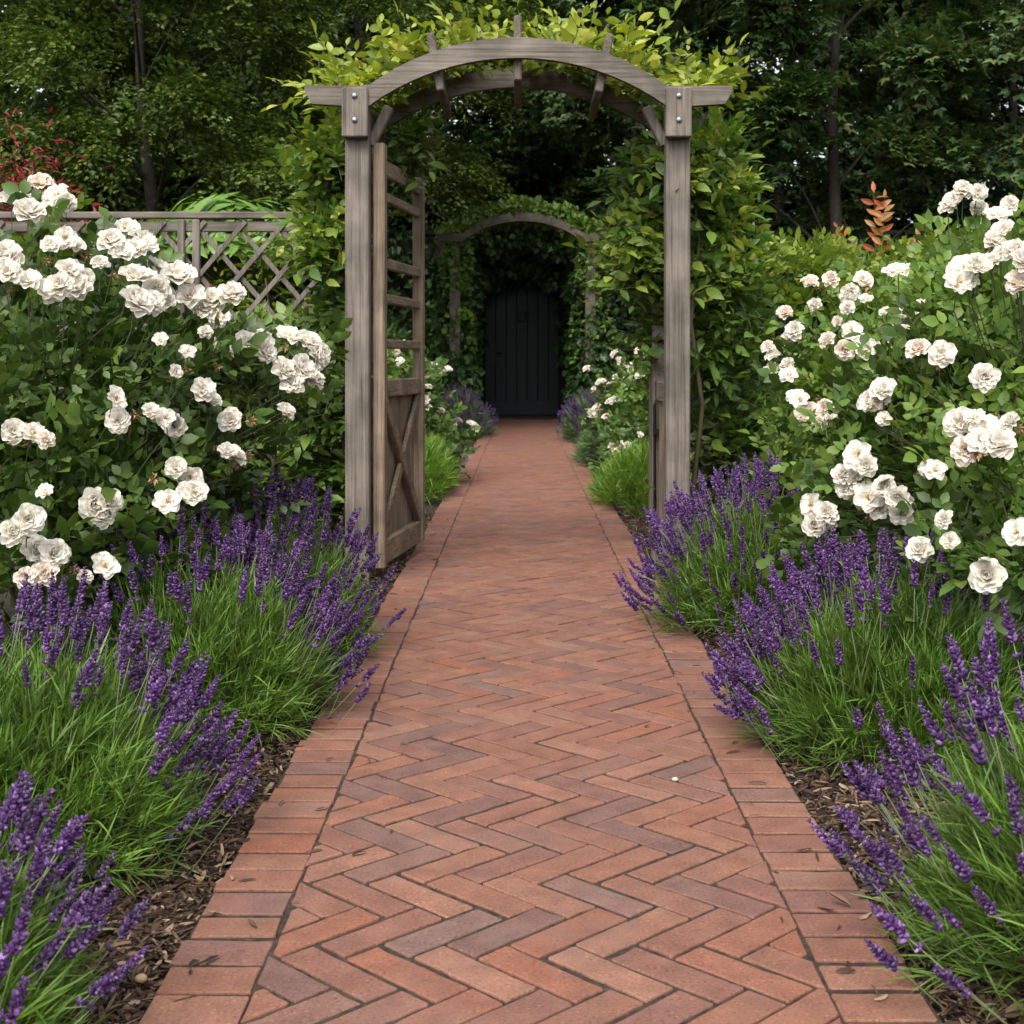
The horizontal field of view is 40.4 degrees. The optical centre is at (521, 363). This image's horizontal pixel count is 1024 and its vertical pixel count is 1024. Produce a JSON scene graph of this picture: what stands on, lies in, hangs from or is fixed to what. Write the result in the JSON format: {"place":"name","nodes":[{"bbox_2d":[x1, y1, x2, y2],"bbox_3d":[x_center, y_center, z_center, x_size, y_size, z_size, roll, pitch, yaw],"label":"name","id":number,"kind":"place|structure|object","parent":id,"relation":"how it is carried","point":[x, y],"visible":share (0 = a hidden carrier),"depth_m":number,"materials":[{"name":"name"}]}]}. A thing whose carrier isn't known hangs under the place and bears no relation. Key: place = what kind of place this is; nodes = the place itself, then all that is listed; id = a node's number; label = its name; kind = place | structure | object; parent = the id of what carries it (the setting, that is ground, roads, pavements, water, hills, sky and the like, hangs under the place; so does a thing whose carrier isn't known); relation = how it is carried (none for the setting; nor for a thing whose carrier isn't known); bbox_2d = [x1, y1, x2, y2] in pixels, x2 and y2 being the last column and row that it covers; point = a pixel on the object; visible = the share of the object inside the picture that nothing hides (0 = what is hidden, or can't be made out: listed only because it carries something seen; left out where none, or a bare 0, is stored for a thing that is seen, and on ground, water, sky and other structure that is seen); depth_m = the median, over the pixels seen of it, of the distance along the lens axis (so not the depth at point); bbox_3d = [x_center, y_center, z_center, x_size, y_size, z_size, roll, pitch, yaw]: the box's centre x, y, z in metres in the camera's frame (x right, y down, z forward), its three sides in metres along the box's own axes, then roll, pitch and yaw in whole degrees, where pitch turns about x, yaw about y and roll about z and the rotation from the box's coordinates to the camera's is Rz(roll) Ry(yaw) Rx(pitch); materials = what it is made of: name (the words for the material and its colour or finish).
{"place":"outdoors","nodes":[
{"label":"outdoors","id":0,"kind":"place"},
{"bbox_2d":[0,419,1023,1023],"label":"ground","id":1,"kind":"structure","parent":0,"point":[777,763],"depth_m":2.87,"materials":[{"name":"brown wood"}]},
{"bbox_2d":[0,106,111,471],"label":"red maple","id":2,"kind":"object","parent":1,"relation":"on","point":[22,177],"visible":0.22,"depth_m":8.84,"materials":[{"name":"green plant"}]},
{"bbox_2d":[0,770,151,1023],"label":"lavender","id":3,"kind":"object","parent":1,"relation":"on","point":[29,989],"visible":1,"depth_m":2.01,"materials":[{"name":"purple plant"}]},
{"bbox_2d":[0,0,208,255],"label":"beech tree","id":4,"kind":"object","parent":1,"relation":"on","point":[113,15],"visible":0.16,"depth_m":16.17,"materials":[{"name":"green plant"}]},
{"bbox_2d":[0,0,211,298],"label":"woodland tree","id":5,"kind":"object","parent":1,"relation":"on","point":[60,110],"depth_m":23.74,"materials":[{"name":"green plant"}]},
{"bbox_2d":[0,566,262,901],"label":"lavender","id":6,"kind":"object","parent":1,"relation":"on","point":[78,726],"visible":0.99,"depth_m":2.76,"materials":[{"name":"green plant"}]},
{"bbox_2d":[134,973,147,982],"bbox_3d":[-0.617,0.994,2.249,0.022,0.015,0.016,0,0,0],"label":"pebble","id":7,"kind":"object","parent":1,"relation":"on","point":[141,978],"visible":1,"depth_m":2.24,"materials":[{"name":"brown stone"}]},
{"bbox_2d":[0,0,300,209],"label":"woodland tree","id":8,"kind":"object","parent":1,"relation":"on","point":[168,185],"visible":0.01,"depth_m":30.07,"materials":[{"name":"green plant"}]},
{"bbox_2d":[0,212,344,527],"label":"trellis fence","id":9,"kind":"object","parent":1,"relation":"on","point":[196,227],"visible":0.19,"depth_m":8.08,"materials":[{"name":"wood"}]},
{"bbox_2d":[25,210,339,526],"bbox_3d":[-1.950,0.035,8.374,2.454,1.933,0.846,0,0,13],"label":"climbing plant","id":10,"kind":"object","parent":9,"relation":"attached to","point":[265,265],"visible":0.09,"depth_m":8.21,"materials":[{"name":"green plant"}]},
{"bbox_2d":[0,172,352,659],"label":"rose bush","id":11,"kind":"object","parent":1,"relation":"on","point":[85,485],"visible":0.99,"depth_m":4.04,"materials":[{"name":"green plant"}]},
{"bbox_2d":[42,299,335,400],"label":"hedge","id":12,"kind":"object","parent":1,"relation":"on","point":[261,315],"visible":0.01,"depth_m":10.85,"materials":[{"name":"green plant"}]},
{"bbox_2d":[0,0,383,441],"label":"beech tree","id":13,"kind":"object","parent":1,"relation":"on","point":[282,22],"visible":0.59,"depth_m":14.49,"materials":[{"name":"green plant"}]},
{"bbox_2d":[41,502,379,769],"bbox_3d":[-0.915,0.775,3.915,1.036,0.777,1.185,0,0,0],"label":"lavender","id":14,"kind":"object","parent":1,"relation":"on","point":[242,627],"visible":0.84,"depth_m":3.77,"materials":[{"name":"green plant"}]},
{"bbox_2d":[147,192,303,282],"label":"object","id":15,"kind":"object","parent":1,"relation":"on","point":[215,202],"visible":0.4,"depth_m":8.94,"materials":[{"name":"green plant"}]},
{"bbox_2d":[10,0,460,286],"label":"woodland tree","id":16,"kind":"object","parent":1,"relation":"on","point":[187,183],"visible":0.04,"depth_m":25.64,"materials":[{"name":"green plant"}]},
{"bbox_2d":[144,462,406,675],"bbox_3d":[-0.936,0.722,4.746,1.061,0.777,1.201,0,0,0],"label":"lavender","id":17,"kind":"object","parent":1,"relation":"on","point":[290,533],"visible":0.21,"depth_m":4.68,"materials":[{"name":"purple plant"}]},
{"bbox_2d":[286,299,412,357],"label":"hedge","id":18,"kind":"object","parent":1,"relation":"on","point":[393,333],"visible":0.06,"depth_m":18.81,"materials":[{"name":"green plant"}]},
{"bbox_2d":[178,14,531,229],"bbox_3d":[-3.818,-5.503,34.649,10.306,13.278,9.821,0,0,-36],"label":"woodland tree","id":19,"kind":"object","parent":1,"relation":"on","point":[454,133],"visible":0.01,"depth_m":34.07,"materials":[{"name":"green plant"}]},
{"bbox_2d":[151,0,560,259],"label":"beech tree","id":20,"kind":"object","parent":1,"relation":"on","point":[466,173],"visible":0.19,"depth_m":19.48,"materials":[{"name":"green plant"}]},
{"bbox_2d":[253,0,536,560],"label":"climbing plant","id":21,"kind":"object","parent":1,"relation":"on","point":[321,249],"visible":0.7,"depth_m":6.75,"materials":[{"name":"green plant"}]},
{"bbox_2d":[387,346,481,482],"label":"rose bush","id":22,"kind":"object","parent":1,"relation":"on","point":[436,423],"visible":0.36,"depth_m":11.67,"materials":[{"name":"green plant"}]},
{"bbox_2d":[243,0,633,229],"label":"woodland tree","id":23,"kind":"object","parent":1,"relation":"on","point":[510,157],"visible":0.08,"depth_m":26.70,"materials":[{"name":"green plant"}]},
{"bbox_2d":[425,431,464,502],"bbox_3d":[-0.858,0.767,10.803,0.936,0.623,2.101,0,0,0],"label":"leafy mound","id":24,"kind":"object","parent":1,"relation":"on","point":[440,463],"visible":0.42,"depth_m":10.54,"materials":[{"name":"green plant"}]},
{"bbox_2d":[433,385,504,440],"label":"lavender","id":25,"kind":"object","parent":1,"relation":"on","point":[476,412],"visible":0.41,"depth_m":19.03,"materials":[{"name":"purple plant"}]},
{"bbox_2d":[1,120,1021,227],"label":"woodland","id":26,"kind":"object","parent":1,"relation":"on","point":[754,208],"depth_m":41.63,"materials":[{"name":"green plant"}]},
{"bbox_2d":[304,15,731,583],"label":"garden arch","id":27,"kind":"structure","parent":1,"relation":"on","point":[361,135],"depth_m":6.39,"materials":[{"name":"grey wood"}]},
{"bbox_2d":[373,143,424,568],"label":"garden gate","id":28,"kind":"structure","parent":27,"relation":"attached to","point":[399,465],"depth_m":6.82,"materials":[{"name":"wood"}]},
{"bbox_2d":[482,0,813,535],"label":"climbing plant","id":29,"kind":"object","parent":27,"relation":"attached to","point":[728,276],"visible":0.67,"depth_m":6.78,"materials":[{"name":"green plant"}]},
{"bbox_2d":[649,377,663,543],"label":"garden gate","id":30,"kind":"structure","parent":27,"relation":"attached to","point":[659,397],"depth_m":6.97,"materials":[{"name":"grey wood"}]},
{"bbox_2d":[437,207,606,395],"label":"garden arch","id":31,"kind":"structure","parent":1,"relation":"on","point":[521,217],"depth_m":21.92,"materials":[{"name":"wood"}]},
{"bbox_2d":[425,246,489,402],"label":"ivy","id":32,"kind":"object","parent":31,"relation":"attached to","point":[436,333],"visible":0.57,"depth_m":22.16,"materials":[{"name":"green plant"}]},
{"bbox_2d":[434,193,608,387],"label":"ivy","id":33,"kind":"object","parent":31,"relation":"attached to","point":[502,252],"visible":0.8,"depth_m":22.42,"materials":[{"name":"green plant"}]},
{"bbox_2d":[559,248,622,407],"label":"ivy","id":34,"kind":"object","parent":31,"relation":"attached to","point":[578,377],"visible":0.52,"depth_m":22.16,"materials":[{"name":"green plant"}]},
{"bbox_2d":[28,230,1016,416],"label":"garden wall","id":35,"kind":"structure","parent":1,"relation":"on","point":[393,284],"depth_m":25.30,"materials":[{"name":"plant"}]},
{"bbox_2d":[130,223,490,416],"bbox_3d":[-4.602,-0.800,25.093,8.066,3.715,1.137,0,0,0],"label":"ivy","id":36,"kind":"object","parent":35,"relation":"attached to","point":[395,249],"visible":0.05,"depth_m":24.95,"materials":[{"name":"green plant"}]},
{"bbox_2d":[481,278,562,418],"bbox_3d":[0.000,-0.495,25.543,2.000,3.010,0.495,0,0,0],"label":"arched door","id":37,"kind":"structure","parent":35,"relation":"attached to","point":[522,378],"depth_m":25.50,"materials":[{"name":"paint"},{"name":"wood"}]},
{"bbox_2d":[553,224,919,414],"bbox_3d":[4.561,-0.774,25.101,8.018,3.743,1.152,0,0,0],"label":"ivy","id":38,"kind":"object","parent":35,"relation":"attached to","point":[620,321],"visible":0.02,"depth_m":24.95,"materials":[{"name":"green plant"}]},
{"bbox_2d":[554,386,614,442],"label":"lavender","id":39,"kind":"object","parent":1,"relation":"on","point":[572,419],"visible":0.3,"depth_m":17.86,"materials":[{"name":"purple plant"}]},
{"bbox_2d":[565,412,608,469],"bbox_3d":[0.936,0.741,13.939,1.060,0.716,2.837,0,0,0],"label":"leafy mound","id":40,"kind":"object","parent":1,"relation":"on","point":[582,454],"visible":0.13,"depth_m":13.54,"materials":[{"name":"green plant"}]},
{"bbox_2d":[427,0,799,228],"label":"woodland tree","id":41,"kind":"object","parent":1,"relation":"on","point":[533,174],"visible":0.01,"depth_m":28.98,"materials":[{"name":"green plant"}]},
{"bbox_2d":[581,434,704,516],"bbox_3d":[0.880,0.775,9.898,0.964,0.628,2.151,0,0,0],"label":"leafy mound","id":42,"kind":"object","parent":1,"relation":"on","point":[626,471],"visible":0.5,"depth_m":9.54,"materials":[{"name":"green plant"}]},
{"bbox_2d":[578,347,726,475],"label":"rose bush","id":43,"kind":"object","parent":1,"relation":"on","point":[627,417],"visible":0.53,"depth_m":11.77,"materials":[{"name":"green plant"}]},
{"bbox_2d":[483,0,845,230],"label":"maple tree","id":44,"kind":"object","parent":1,"relation":"on","point":[569,114],"visible":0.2,"depth_m":23.31,"materials":[{"name":"green plant"}]},
{"bbox_2d":[496,0,838,227],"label":"woodland tree","id":45,"kind":"object","parent":1,"relation":"on","point":[752,61],"depth_m":31.79,"materials":[{"name":"green plant"}]},
{"bbox_2d":[624,321,801,403],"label":"hedge","id":46,"kind":"object","parent":1,"relation":"on","point":[761,383],"depth_m":12.44,"materials":[{"name":"green plant"}]},
{"bbox_2d":[612,449,891,649],"bbox_3d":[0.903,0.721,5.281,1.113,0.794,1.182,0,0,0],"label":"lavender","id":47,"kind":"object","parent":1,"relation":"on","point":[710,559],"visible":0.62,"depth_m":5.17,"materials":[{"name":"purple plant"}]},
{"bbox_2d":[614,0,1010,335],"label":"maple tree","id":48,"kind":"object","parent":1,"relation":"on","point":[920,50],"visible":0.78,"depth_m":17.23,"materials":[{"name":"green plant"}]},
{"bbox_2d":[604,0,1023,245],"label":"woodland tree","id":49,"kind":"object","parent":1,"relation":"on","point":[780,219],"visible":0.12,"depth_m":26.09,"materials":[{"name":"green plant"}]},
{"bbox_2d":[644,226,1017,456],"bbox_3d":[3.207,-0.163,8.429,5.195,1.420,1.606,0,0,-9],"label":"hedge","id":50,"kind":"object","parent":1,"relation":"on","point":[800,295],"visible":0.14,"depth_m":7.90,"materials":[{"name":"green plant"}]},
{"bbox_2d":[701,526,1023,790],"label":"lavender","id":51,"kind":"object","parent":1,"relation":"on","point":[859,646],"visible":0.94,"depth_m":3.50,"materials":[{"name":"green plant"}]},
{"bbox_2d":[725,260,1018,592],"bbox_3d":[1.848,0.244,5.690,2.019,1.521,1.399,0,0,-32],"label":"rose bush","id":52,"kind":"object","parent":1,"relation":"on","point":[806,386],"visible":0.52,"depth_m":5.52,"materials":[{"name":"green plant"}]},
{"bbox_2d":[833,182,925,525],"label":"bronze shrub","id":53,"kind":"object","parent":1,"relation":"on","point":[885,216],"visible":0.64,"depth_m":8.23,"materials":[{"name":"orange plant"}]},
{"bbox_2d":[755,175,1023,674],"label":"rose bush","id":54,"kind":"object","parent":1,"relation":"on","point":[969,432],"visible":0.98,"depth_m":3.90,"materials":[{"name":"green plant"}]},
{"bbox_2d":[779,0,1023,231],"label":"woodland tree","id":55,"kind":"object","parent":1,"relation":"on","point":[1012,113],"visible":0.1,"depth_m":26.39,"materials":[{"name":"green plant"}]},
{"bbox_2d":[806,599,1023,1023],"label":"lavender","id":56,"kind":"object","parent":1,"relation":"on","point":[991,854],"visible":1,"depth_m":2.29,"materials":[{"name":"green plant"}]},
{"bbox_2d":[854,2,1023,227],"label":"woodland tree","id":57,"kind":"object","parent":1,"relation":"on","point":[992,183],"depth_m":34.37,"materials":[{"name":"green plant"}]},
{"bbox_2d":[857,0,1023,238],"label":"maple tree","id":58,"kind":"object","parent":1,"relation":"on","point":[1003,37],"visible":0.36,"depth_m":17.19,"materials":[{"name":"green plant"}]},
{"bbox_2d":[3,0,1023,222],"label":"sky","id":59,"kind":"structure","parent":0,"point":[41,89],"materials":[{"name":"white"}]},
{"bbox_2d":[138,419,942,1023],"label":"path","id":60,"kind":"structure","parent":0,"point":[521,501],"depth_m":2.98,"materials":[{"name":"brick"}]},
{"bbox_2d":[827,890,851,905],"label":"dry leaf","id":61,"kind":"object","parent":60,"relation":"on","point":[840,897],"visible":1,"depth_m":2.56,"materials":[{"name":"brown plant"}]}
]}

